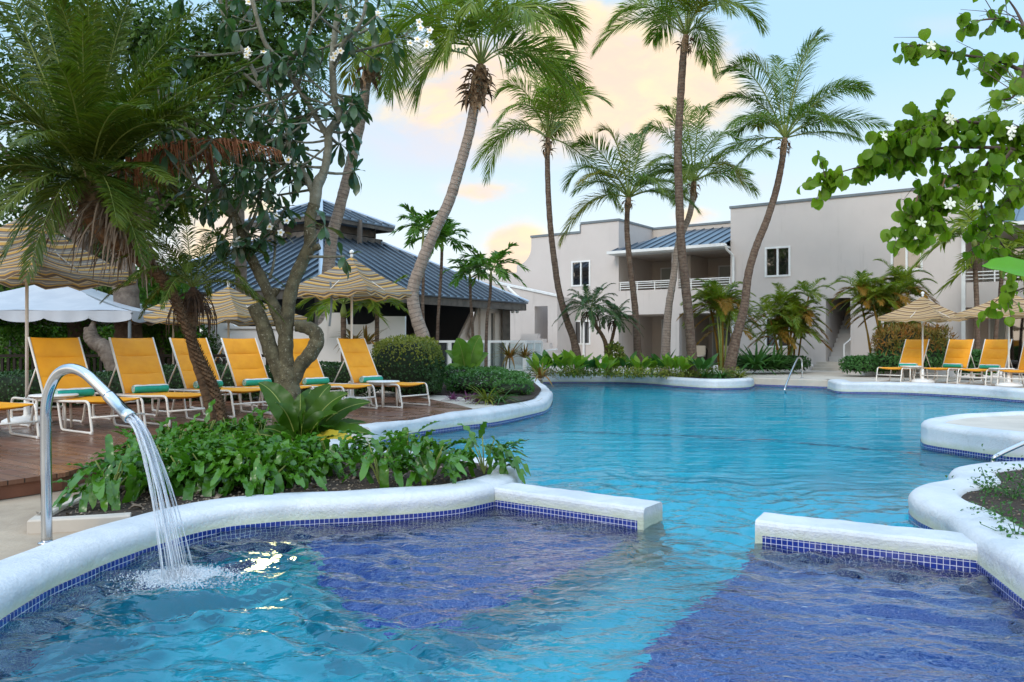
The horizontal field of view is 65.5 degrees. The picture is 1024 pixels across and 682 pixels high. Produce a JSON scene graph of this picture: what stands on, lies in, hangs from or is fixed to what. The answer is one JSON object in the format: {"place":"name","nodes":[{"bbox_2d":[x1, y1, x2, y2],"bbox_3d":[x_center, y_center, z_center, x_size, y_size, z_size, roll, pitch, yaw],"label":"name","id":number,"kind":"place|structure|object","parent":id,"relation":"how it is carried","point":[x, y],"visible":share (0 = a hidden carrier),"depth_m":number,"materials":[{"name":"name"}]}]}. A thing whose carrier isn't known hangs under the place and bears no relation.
{"place":"outdoors","nodes":[
{"label":"outdoors","id":0,"kind":"place"},
{"bbox_2d":[0,477,102,559],"bbox_3d":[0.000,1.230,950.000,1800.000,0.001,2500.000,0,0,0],"label":"ground","id":1,"kind":"structure","parent":0,"point":[17,514],"depth_m":5.34,"materials":[{"name":"beige concrete"}]},
{"bbox_2d":[27,478,130,533],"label":"planter kerb","id":2,"kind":"structure","parent":1,"relation":"on","point":[72,523],"depth_m":5.16,"materials":[{"name":"concrete"}]},
{"bbox_2d":[37,363,135,544],"bbox_3d":[-2.533,0.682,4.726,0.746,1.096,0.100,0,0,22],"label":"fountain spout","id":3,"kind":"object","parent":1,"relation":"on","point":[118,405],"visible":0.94,"depth_m":4.82,"materials":[{"name":"metal"}]},
{"bbox_2d":[0,393,471,499],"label":"wooden deck","id":4,"kind":"structure","parent":1,"relation":"on","point":[19,466],"depth_m":9.61,"materials":[{"name":"brown wood"}]},
{"bbox_2d":[0,402,39,438],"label":"sun lounger","id":5,"kind":"object","parent":4,"relation":"on","point":[6,406],"visible":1,"depth_m":8.77,"materials":[{"name":"beige metal"}]},
{"bbox_2d":[28,393,78,430],"bbox_3d":[-5.608,0.864,9.750,0.544,0.429,0.544,0,0,-17],"label":"side table","id":6,"kind":"object","parent":4,"relation":"on","point":[36,397],"visible":0.71,"depth_m":9.64,"materials":[{"name":"white paint"}]},
{"bbox_2d":[0,204,136,425],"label":"parasol","id":7,"kind":"object","parent":4,"relation":"on","point":[52,275],"visible":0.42,"depth_m":10.38,"materials":[{"name":"beige fabric"}]},
{"bbox_2d":[10,337,146,434],"bbox_3d":[-5.462,0.518,9.989,1.999,1.143,0.690,0,0,34],"label":"sun lounger","id":8,"kind":"object","parent":4,"relation":"on","point":[50,355],"visible":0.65,"depth_m":10.09,"materials":[{"name":"yellow fabric"}]},
{"bbox_2d":[0,369,166,406],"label":"clipped hedge","id":9,"kind":"object","parent":4,"relation":"on","point":[12,384],"visible":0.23,"depth_m":12.52,"materials":[{"name":"green"}]},
{"bbox_2d":[83,320,116,370],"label":"broadleaf tree","id":10,"kind":"object","parent":4,"relation":"on","point":[97,343],"visible":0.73,"depth_m":14.48,"materials":[{"name":"grey plant"}]},
{"bbox_2d":[0,0,281,426],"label":"date palm","id":11,"kind":"object","parent":4,"relation":"on","point":[87,118],"visible":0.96,"depth_m":8.95,"materials":[{"name":"green plant"}]},
{"bbox_2d":[92,337,204,426],"bbox_3d":[-4.900,0.518,10.860,1.999,1.143,0.690,0,0,37],"label":"sun lounger","id":12,"kind":"object","parent":4,"relation":"on","point":[137,361],"visible":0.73,"depth_m":10.98,"materials":[{"name":"yellow fabric"}]},
{"bbox_2d":[99,202,284,423],"bbox_3d":[-3.813,-0.204,9.666,2.162,2.776,2.037,0,0,0],"label":"pygmy date palm","id":13,"kind":"object","parent":4,"relation":"on","point":[194,299],"visible":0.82,"depth_m":9.62,"materials":[{"name":"green plant"}]},
{"bbox_2d":[151,338,271,417],"bbox_3d":[-4.518,0.518,11.941,1.999,1.143,0.690,0,0,34],"label":"sun lounger","id":14,"kind":"object","parent":4,"relation":"on","point":[183,361],"visible":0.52,"depth_m":11.96,"materials":[{"name":"yellow fabric"}]},
{"bbox_2d":[162,364,273,400],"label":"clipped hedge","id":15,"kind":"object","parent":4,"relation":"on","point":[176,382],"visible":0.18,"depth_m":14.28,"materials":[{"name":"green"}]},
{"bbox_2d":[143,281,306,337],"bbox_3d":[-5.481,-0.048,15.400,2.121,2.255,2.121,0,0,20],"label":"parasol","id":16,"kind":"object","parent":4,"relation":"on","point":[231,305],"visible":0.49,"depth_m":14.93,"materials":[{"name":"beige fabric"}]},
{"bbox_2d":[220,338,313,411],"bbox_3d":[-3.985,0.518,12.557,1.998,1.143,0.690,0,0,37],"label":"sun lounger","id":17,"kind":"object","parent":4,"relation":"on","point":[244,359],"visible":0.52,"depth_m":12.74,"materials":[{"name":"yellow fabric"}]},
{"bbox_2d":[262,338,377,408],"bbox_3d":[-3.142,0.518,12.919,1.999,1.143,0.690,0,0,34],"label":"sun lounger","id":18,"kind":"object","parent":4,"relation":"on","point":[313,369],"visible":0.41,"depth_m":13.07,"materials":[{"name":"fabric"}]},
{"bbox_2d":[267,361,376,396],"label":"clipped hedge","id":19,"kind":"object","parent":4,"relation":"on","point":[330,371],"visible":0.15,"depth_m":15.08,"materials":[{"name":"green"}]},
{"bbox_2d":[297,250,411,399],"bbox_3d":[-2.817,-0.263,14.000,1.556,2.685,1.556,0,0,21],"label":"parasol","id":20,"kind":"object","parent":4,"relation":"on","point":[362,282],"visible":0.74,"depth_m":13.71,"materials":[{"name":"beige fabric"}]},
{"bbox_2d":[328,338,429,408],"bbox_3d":[-2.356,0.518,13.542,1.998,1.143,0.690,0,0,36],"label":"sun lounger","id":21,"kind":"object","parent":4,"relation":"on","point":[358,359],"visible":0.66,"depth_m":13.63,"materials":[{"name":"fabric"}]},
{"bbox_2d":[52,442,487,516],"bbox_3d":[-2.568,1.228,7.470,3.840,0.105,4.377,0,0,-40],"label":"soil bed","id":22,"kind":"object","parent":1,"relation":"on","point":[135,510],"visible":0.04,"depth_m":6.30,"materials":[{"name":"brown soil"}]},
{"bbox_2d":[52,434,172,511],"bbox_3d":[-2.959,0.982,5.854,0.967,0.531,0.974,0,0,0],"label":"philodendron","id":23,"kind":"object","parent":22,"relation":"on","point":[104,490],"visible":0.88,"depth_m":5.75,"materials":[{"name":"green plant"}]},
{"bbox_2d":[83,399,355,501],"bbox_3d":[-2.861,1.019,7.704,2.243,0.742,4.247,0,0,-20],"label":"philodendron bed","id":24,"kind":"object","parent":22,"relation":"on","point":[209,458],"visible":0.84,"depth_m":6.43,"materials":[{"name":"green plant"}]},
{"bbox_2d":[135,0,433,424],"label":"frangipani tree","id":25,"kind":"object","parent":22,"relation":"on","point":[287,371],"visible":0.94,"depth_m":9.82,"materials":[{"name":"green plant"}]},
{"bbox_2d":[244,381,370,446],"bbox_3d":[-2.003,0.791,7.850,1.383,0.771,0.802,0,0,0],"label":"birds nest anthurium","id":26,"kind":"object","parent":22,"relation":"on","point":[317,406],"visible":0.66,"depth_m":7.87,"materials":[{"name":"green plant"}]},
{"bbox_2d":[296,429,382,477],"bbox_3d":[-1.609,1.070,7.109,0.873,0.538,0.775,0,0,0],"label":"philodendron","id":27,"kind":"object","parent":22,"relation":"on","point":[325,445],"visible":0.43,"depth_m":7.06,"materials":[{"name":"green plant"}]},
{"bbox_2d":[339,431,428,487],"bbox_3d":[-1.035,1.017,6.488,0.765,0.564,0.819,0,0,0],"label":"philodendron","id":28,"kind":"object","parent":22,"relation":"on","point":[382,465],"visible":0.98,"depth_m":6.44,"materials":[{"name":"green plant"}]},
{"bbox_2d":[361,421,449,467],"bbox_3d":[-0.980,1.058,7.698,0.855,0.593,0.781,0,0,23],"label":"philodendron","id":29,"kind":"object","parent":22,"relation":"on","point":[407,438],"visible":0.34,"depth_m":7.62,"materials":[{"name":"green plant"}]},
{"bbox_2d":[388,437,471,486],"bbox_3d":[-0.676,1.025,6.536,0.731,0.447,0.737,0,0,0],"label":"philodendron","id":30,"kind":"object","parent":22,"relation":"on","point":[430,462],"visible":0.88,"depth_m":6.45,"materials":[{"name":"green plant"}]},
{"bbox_2d":[440,422,532,483],"bbox_3d":[-0.238,1.000,6.992,0.868,0.645,0.898,0,0,0],"label":"philodendron","id":31,"kind":"object","parent":22,"relation":"on","point":[500,459],"visible":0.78,"depth_m":6.88,"materials":[{"name":"green plant"}]},
{"bbox_2d":[468,184,1023,370],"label":"hotel building","id":32,"kind":"structure","parent":1,"relation":"on","point":[833,238],"depth_m":31.92,"materials":[{"name":"paint"}]},
{"bbox_2d":[571,260,590,286],"bbox_3d":[3.174,-3.092,36.511,1.006,1.177,0.110,0,0,36],"label":"window","id":33,"kind":"structure","parent":32,"relation":"in","point":[580,270],"depth_m":36.48,"materials":[{"name":"white paint"}]},
{"bbox_2d":[765,246,790,276],"bbox_3d":[10.451,-3.115,31.317,1.000,1.190,0.110,0,0,36],"label":"window","id":34,"kind":"structure","parent":32,"relation":"in","point":[777,259],"depth_m":31.28,"materials":[{"name":"white paint"}]},
{"bbox_2d":[891,237,922,270],"bbox_3d":[14.195,-3.115,28.644,1.040,1.190,0.110,0,0,36],"label":"window","id":35,"kind":"structure","parent":32,"relation":"in","point":[905,258],"depth_m":28.62,"materials":[{"name":"white paint"}]},
{"bbox_2d":[988,318,1023,368],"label":"sliding door","id":36,"kind":"structure","parent":32,"relation":"in","point":[1017,330],"depth_m":29.58,"materials":[{"name":"white paint"}]},
{"bbox_2d":[167,199,528,368],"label":"pavilion","id":37,"kind":"structure","parent":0,"point":[360,231],"depth_m":29.34,"materials":[{"name":"blue metal"}]},
{"bbox_2d":[0,383,1023,681],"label":"pool water","id":38,"kind":"structure","parent":0,"point":[696,583],"depth_m":4.32,"materials":[{"name":"blue liquid"}]},
{"bbox_2d":[126,414,193,579],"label":"falling water","id":39,"kind":"structure","parent":38,"relation":"on","point":[136,428],"depth_m":4.51,"materials":[{"name":"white liquid"}]},
{"bbox_2d":[77,561,273,593],"bbox_3d":[-1.870,1.280,4.448,1.107,0.098,0.712,0,0,0],"label":"splash","id":40,"kind":"object","parent":38,"relation":"on","point":[184,574],"visible":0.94,"depth_m":4.42,"materials":[{"name":"white liquid"}]},
{"bbox_2d":[0,0,1023,331],"label":"sky","id":41,"kind":"structure","parent":0,"point":[411,160],"materials":[{"name":"blue"}]},
{"bbox_2d":[366,365,1023,408],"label":"terrace","id":42,"kind":"structure","parent":0,"point":[815,374],"depth_m":23.83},
{"bbox_2d":[0,291,114,371],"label":"broadleaf tree","id":43,"kind":"object","parent":42,"relation":"on","point":[39,332],"visible":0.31,"depth_m":18.61,"materials":[{"name":"plant"}]},
{"bbox_2d":[0,57,134,370],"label":"broadleaf tree","id":44,"kind":"object","parent":42,"relation":"on","point":[73,326],"visible":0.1,"depth_m":18.75,"materials":[{"name":"green plant"}]},
{"bbox_2d":[0,285,203,365],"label":"marquee","id":45,"kind":"object","parent":42,"relation":"on","point":[64,304],"visible":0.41,"depth_m":15.09,"materials":[{"name":"white fabric"}]},
{"bbox_2d":[0,225,204,370],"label":"thicket","id":46,"kind":"object","parent":42,"relation":"on","point":[105,289],"visible":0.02,"depth_m":24.16,"materials":[{"name":"green"}]},
{"bbox_2d":[0,354,268,374],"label":"picket fence","id":47,"kind":"object","parent":42,"relation":"on","point":[88,361],"visible":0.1,"depth_m":16.78,"materials":[{"name":"wood"}]},
{"bbox_2d":[135,256,201,364],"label":"broadleaf tree","id":48,"kind":"object","parent":42,"relation":"on","point":[157,332],"visible":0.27,"depth_m":17.12,"materials":[{"name":"green plant"}]},
{"bbox_2d":[0,0,344,337],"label":"broadleaf tree","id":49,"kind":"object","parent":42,"relation":"on","point":[166,204],"visible":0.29,"depth_m":16.57,"materials":[{"name":"green plant"}]},
{"bbox_2d":[157,324,226,364],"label":"broadleaf tree","id":50,"kind":"object","parent":42,"relation":"on","point":[213,349],"visible":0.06,"depth_m":18.27,"materials":[{"name":"green plant"}]},
{"bbox_2d":[191,0,348,325],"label":"broadleaf tree","id":51,"kind":"object","parent":42,"relation":"on","point":[243,270],"visible":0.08,"depth_m":21.95,"materials":[{"name":"green plant"}]},
{"bbox_2d":[205,313,405,369],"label":"garden wall","id":52,"kind":"structure","parent":42,"relation":"on","point":[396,325],"depth_m":18.60,"materials":[{"name":"paint"}]},
{"bbox_2d":[295,276,390,361],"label":"slender palm","id":53,"kind":"object","parent":42,"relation":"on","point":[322,305],"visible":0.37,"depth_m":17.55,"materials":[{"name":"green plant"}]},
{"bbox_2d":[303,0,441,324],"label":"coconut palm","id":54,"kind":"object","parent":42,"relation":"on","point":[367,78],"visible":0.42,"depth_m":19.39,"materials":[{"name":"green plant"}]},
{"bbox_2d":[344,274,409,359],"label":"slender palm","id":55,"kind":"object","parent":42,"relation":"on","point":[376,305],"visible":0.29,"depth_m":18.18,"materials":[{"name":"green plant"}]},
{"bbox_2d":[388,203,464,320],"bbox_3d":[-2.466,-1.375,22.661,2.100,4.921,2.124,0,0,-34],"label":"slender palm","id":56,"kind":"object","parent":42,"relation":"on","point":[415,229],"visible":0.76,"depth_m":22.44,"materials":[{"name":"green plant"}]},
{"bbox_2d":[411,212,478,344],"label":"slender palm","id":57,"kind":"object","parent":42,"relation":"on","point":[449,229],"visible":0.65,"depth_m":23.46,"materials":[{"name":"green plant"}]},
{"bbox_2d":[443,254,505,336],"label":"slender palm","id":58,"kind":"object","parent":42,"relation":"on","point":[462,266],"visible":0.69,"depth_m":24.96,"materials":[{"name":"green plant"}]},
{"bbox_2d":[431,378,540,404],"bbox_3d":[-0.875,1.068,18.870,3.050,0.001,11.059,0,0,0],"label":"soil bed","id":59,"kind":"object","parent":42,"relation":"on","point":[535,393],"visible":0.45,"depth_m":15.90,"materials":[{"name":"soil"}]},
{"bbox_2d":[370,334,446,394],"bbox_3d":[-2.110,0.455,16.197,1.545,1.220,2.581,0,0,0],"label":"clipped hedge","id":60,"kind":"object","parent":59,"relation":"on","point":[410,358],"visible":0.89,"depth_m":15.29,"materials":[{"name":"green plant"}]},
{"bbox_2d":[445,335,487,369],"bbox_3d":[-1.042,0.423,18.149,0.999,1.122,0.506,0,0,0],"label":"elephant ear","id":61,"kind":"object","parent":59,"relation":"on","point":[469,353],"visible":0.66,"depth_m":18.17},
{"bbox_2d":[360,0,593,390],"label":"coconut palm","id":62,"kind":"object","parent":59,"relation":"on","point":[496,20],"visible":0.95,"depth_m":16.89,"materials":[{"name":"green plant"}]},
{"bbox_2d":[444,365,534,396],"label":"flowering shrub","id":63,"kind":"object","parent":59,"relation":"on","point":[490,378],"visible":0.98,"depth_m":16.23,"materials":[{"name":"green plant"}]},
{"bbox_2d":[433,340,542,371],"bbox_3d":[-0.367,0.554,28.328,1.314,1.152,6.181,0,0,40],"label":"glass fence","id":64,"kind":"object","parent":42,"relation":"on","point":[536,345],"visible":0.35,"depth_m":28.24,"materials":[{"name":"white"}]},
{"bbox_2d":[457,242,529,366],"bbox_3d":[-0.629,-0.955,23.965,2.013,4.071,2.480,0,0,-30],"label":"slender palm","id":65,"kind":"object","parent":42,"relation":"on","point":[499,269],"visible":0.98,"depth_m":23.95,"materials":[{"name":"green plant"}]},
{"bbox_2d":[558,120,701,373],"bbox_3d":[3.852,-3.133,26.334,4.806,8.541,3.867,0,0,0],"label":"coconut palm","id":66,"kind":"object","parent":42,"relation":"on","point":[644,179],"visible":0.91,"depth_m":26.23,"materials":[{"name":"green plant"}]},
{"bbox_2d":[554,373,736,378],"bbox_3d":[4.197,1.064,25.036,6.691,0.001,3.239,0,0,36],"label":"soil bed","id":67,"kind":"object","parent":42,"relation":"on","point":[694,377],"visible":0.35,"depth_m":23.22,"materials":[{"name":"soil"}]},
{"bbox_2d":[471,33,623,373],"bbox_3d":[0.927,-4.271,25.624,4.492,10.857,4.174,0,0,-41],"label":"coconut palm","id":68,"kind":"object","parent":67,"relation":"on","point":[544,106],"visible":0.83,"depth_m":25.43,"materials":[{"name":"green plant"}]},
{"bbox_2d":[552,282,631,370],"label":"pygmy date palm","id":69,"kind":"object","parent":67,"relation":"on","point":[589,313],"visible":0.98,"depth_m":24.89,"materials":[{"name":"green plant"}]},
{"bbox_2d":[588,299,643,373],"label":"pygmy date palm","id":70,"kind":"object","parent":67,"relation":"on","point":[615,323],"visible":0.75,"depth_m":25.35,"materials":[{"name":"green plant"}]},
{"bbox_2d":[527,363,742,378],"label":"ground cover","id":71,"kind":"object","parent":67,"relation":"on","point":[664,372],"visible":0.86,"depth_m":23.61,"materials":[{"name":"green plant"}]},
{"bbox_2d":[590,0,769,375],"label":"coconut palm","id":72,"kind":"object","parent":67,"relation":"on","point":[686,7],"visible":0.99,"depth_m":24.11,"materials":[{"name":"green plant"}]},
{"bbox_2d":[708,26,893,375],"bbox_3d":[8.932,-4.236,24.542,5.822,10.819,3.975,0,0,0],"label":"coconut palm","id":73,"kind":"object","parent":67,"relation":"on","point":[768,118],"visible":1,"depth_m":24.41,"materials":[{"name":"green plant"}]},
{"bbox_2d":[631,96,777,370],"bbox_3d":[6.514,-3.773,27.233,4.918,9.825,3.929,0,0,-41],"label":"coconut palm","id":74,"kind":"object","parent":42,"relation":"on","point":[692,169],"visible":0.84,"depth_m":26.93,"materials":[{"name":"green plant"}]},
{"bbox_2d":[676,278,768,370],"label":"areca palm","id":75,"kind":"object","parent":42,"relation":"on","point":[721,305],"visible":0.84,"depth_m":26.30,"materials":[{"name":"green plant"}]},
{"bbox_2d":[736,341,790,374],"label":"strap leaved plant","id":76,"kind":"object","parent":42,"relation":"on","point":[756,362],"visible":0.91,"depth_m":25.98,"materials":[{"name":"green plant"}]},
{"bbox_2d":[736,354,810,370],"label":"shrub","id":77,"kind":"object","parent":42,"relation":"on","point":[798,364],"visible":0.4,"depth_m":26.65,"materials":[{"name":"green plant"}]},
{"bbox_2d":[745,294,832,369],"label":"areca palm","id":78,"kind":"object","parent":42,"relation":"on","point":[779,329],"visible":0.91,"depth_m":27.27,"materials":[{"name":"green plant"}]},
{"bbox_2d":[754,277,835,355],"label":"areca palm","id":79,"kind":"object","parent":42,"relation":"on","point":[804,287],"visible":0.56,"depth_m":27.68,"materials":[{"name":"green plant"}]},
{"bbox_2d":[838,354,898,373],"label":"shrub","id":80,"kind":"object","parent":42,"relation":"on","point":[858,363],"visible":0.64,"depth_m":24.12,"materials":[{"name":"green plant"}]},
{"bbox_2d":[876,339,937,381],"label":"sun lounger","id":81,"kind":"object","parent":42,"relation":"on","point":[912,351],"visible":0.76,"depth_m":21.48,"materials":[{"name":"fabric"}]},
{"bbox_2d":[868,322,958,371],"bbox_3d":[12.058,0.145,24.003,2.606,1.594,1.729,0,0,0],"label":"croton hedge","id":82,"kind":"object","parent":42,"relation":"on","point":[888,345],"visible":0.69,"depth_m":23.52,"materials":[{"name":"green"}]},
{"bbox_2d":[877,292,967,382],"bbox_3d":[10.673,-0.102,20.700,1.584,2.365,1.584,0,0,-38],"label":"parasol","id":83,"kind":"object","parent":42,"relation":"on","point":[922,309],"visible":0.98,"depth_m":20.53,"materials":[{"name":"fabric"}]},
{"bbox_2d":[843,369,1001,376],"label":"planter wall","id":84,"kind":"structure","parent":42,"relation":"on","point":[940,372],"depth_m":24.75,"materials":[{"name":"paint"}]},
{"bbox_2d":[921,339,981,383],"bbox_3d":[11.593,0.518,20.992,1.998,1.143,0.690,0,0,-37],"label":"sun lounger","id":85,"kind":"object","parent":42,"relation":"on","point":[958,351],"visible":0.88,"depth_m":21.14,"materials":[{"name":"fabric"}]},
{"bbox_2d":[906,186,1023,376],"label":"slender palm","id":86,"kind":"object","parent":42,"relation":"on","point":[963,223],"visible":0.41,"depth_m":23.94,"materials":[{"name":"green plant"}]},
{"bbox_2d":[933,231,1023,338],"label":"slender palm","id":87,"kind":"object","parent":42,"relation":"on","point":[1011,244],"visible":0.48,"depth_m":24.44,"materials":[{"name":"green plant"}]},
{"bbox_2d":[956,339,1019,385],"bbox_3d":[12.011,0.518,20.061,1.998,1.143,0.690,0,0,-37],"label":"sun lounger","id":88,"kind":"object","parent":42,"relation":"on","point":[994,351],"visible":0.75,"depth_m":20.23,"materials":[{"name":"fabric"}]},
{"bbox_2d":[954,295,1023,386],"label":"parasol","id":89,"kind":"object","parent":42,"relation":"on","point":[972,313],"visible":0.48,"depth_m":18.98,"materials":[{"name":"fabric"}]},
{"bbox_2d":[946,415,1023,431],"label":"island paving","id":90,"kind":"structure","parent":0,"point":[1014,423],"depth_m":10.36,"materials":[{"name":"concrete"}]},
{"label":"soil bed","id":91,"kind":"structure","parent":0,"visible":0},
{"bbox_2d":[825,258,933,353],"bbox_3d":[11.779,-0.855,25.539,3.123,3.681,2.352,0,0,-28],"label":"areca palm","id":92,"kind":"object","parent":91,"relation":"on","point":[862,279],"visible":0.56,"depth_m":25.34,"materials":[{"name":"green plant"}]},
{"bbox_2d":[839,271,939,341],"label":"areca palm","id":93,"kind":"object","parent":91,"relation":"on","point":[881,291],"visible":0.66,"depth_m":24.78,"materials":[{"name":"green plant"}]},
{"label":"pool floor","id":94,"kind":"structure","parent":0,"visible":0},
{"bbox_2d":[494,483,661,529],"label":"divider wall","id":95,"kind":"structure","parent":94,"relation":"on","point":[636,513],"depth_m":5.97,"materials":[{"name":"paint"}]},
{"bbox_2d":[755,512,977,572],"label":"divider wall","id":96,"kind":"structure","parent":94,"relation":"on","point":[937,549],"depth_m":4.93,"materials":[{"name":"paint"}]},
{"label":"pool wall","id":97,"kind":"structure","parent":94,"relation":"on","visible":0},
{"bbox_2d":[0,479,494,628],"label":"pool coping","id":98,"kind":"object","parent":97,"relation":"on","point":[31,580],"visible":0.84,"depth_m":5.42,"materials":[{"name":"paint"}]},
{"bbox_2d":[330,439,522,501],"bbox_3d":[-0.962,1.416,8.178,1.006,0.568,3.882,0,0,-35],"label":"pool coping","id":99,"kind":"object","parent":97,"relation":"on","point":[495,478],"visible":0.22,"depth_m":6.81,"materials":[{"name":"paint"}]},
{"bbox_2d":[348,376,552,445],"bbox_3d":[0.092,1.386,17.003,1.846,0.628,14.418,0,0,10],"label":"pool coping","id":100,"kind":"object","parent":97,"relation":"on","point":[493,415],"visible":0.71,"depth_m":12.28,"materials":[{"name":"paint"}]},
{"bbox_2d":[540,374,754,389],"bbox_3d":[3.839,1.368,23.948,6.537,0.663,1.880,0,0,32],"label":"pool coping","id":101,"kind":"object","parent":97,"relation":"on","point":[719,384],"visible":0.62,"depth_m":23.15,"materials":[{"name":"paint"}]},
{"bbox_2d":[752,377,828,387],"bbox_3d":[8.123,1.386,23.198,2.467,0.588,0.508,0,0,38],"label":"pool step","id":102,"kind":"object","parent":97,"relation":"on","point":[795,382],"visible":0.31,"depth_m":22.94,"materials":[{"name":"concrete"}]},
{"bbox_2d":[827,379,1023,401],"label":"pool coping","id":103,"kind":"object","parent":97,"relation":"on","point":[1013,394],"visible":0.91,"depth_m":19.43,"materials":[{"name":"paint"}]},
{"bbox_2d":[908,461,1023,609],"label":"pool coping","id":104,"kind":"object","parent":97,"relation":"on","point":[939,505],"visible":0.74,"depth_m":5.12,"materials":[{"name":"paint"}]},
{"bbox_2d":[961,469,1023,528],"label":"soil bed","id":105,"kind":"object","parent":104,"relation":"in","point":[1015,504],"visible":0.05,"depth_m":5.82,"materials":[{"name":"soil"}]},
{"bbox_2d":[796,0,1023,327],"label":"orchid tree","id":106,"kind":"object","parent":105,"relation":"on","point":[902,148],"visible":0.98,"depth_m":6.53,"materials":[{"name":"green plant"}]},
{"bbox_2d":[945,444,1023,501],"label":"weed","id":107,"kind":"object","parent":105,"relation":"on","point":[1014,495],"visible":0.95,"depth_m":5.85,"materials":[{"name":"green plant"}]},
{"bbox_2d":[982,256,1023,275],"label":"banana plant","id":108,"kind":"object","parent":105,"relation":"on","point":[1011,265],"visible":1,"depth_m":5.06,"materials":[{"name":"green plant"}]},
{"bbox_2d":[920,411,1023,467],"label":"pool coping","id":109,"kind":"object","parent":97,"relation":"on","point":[939,433],"visible":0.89,"depth_m":9.39,"materials":[{"name":"paint"}]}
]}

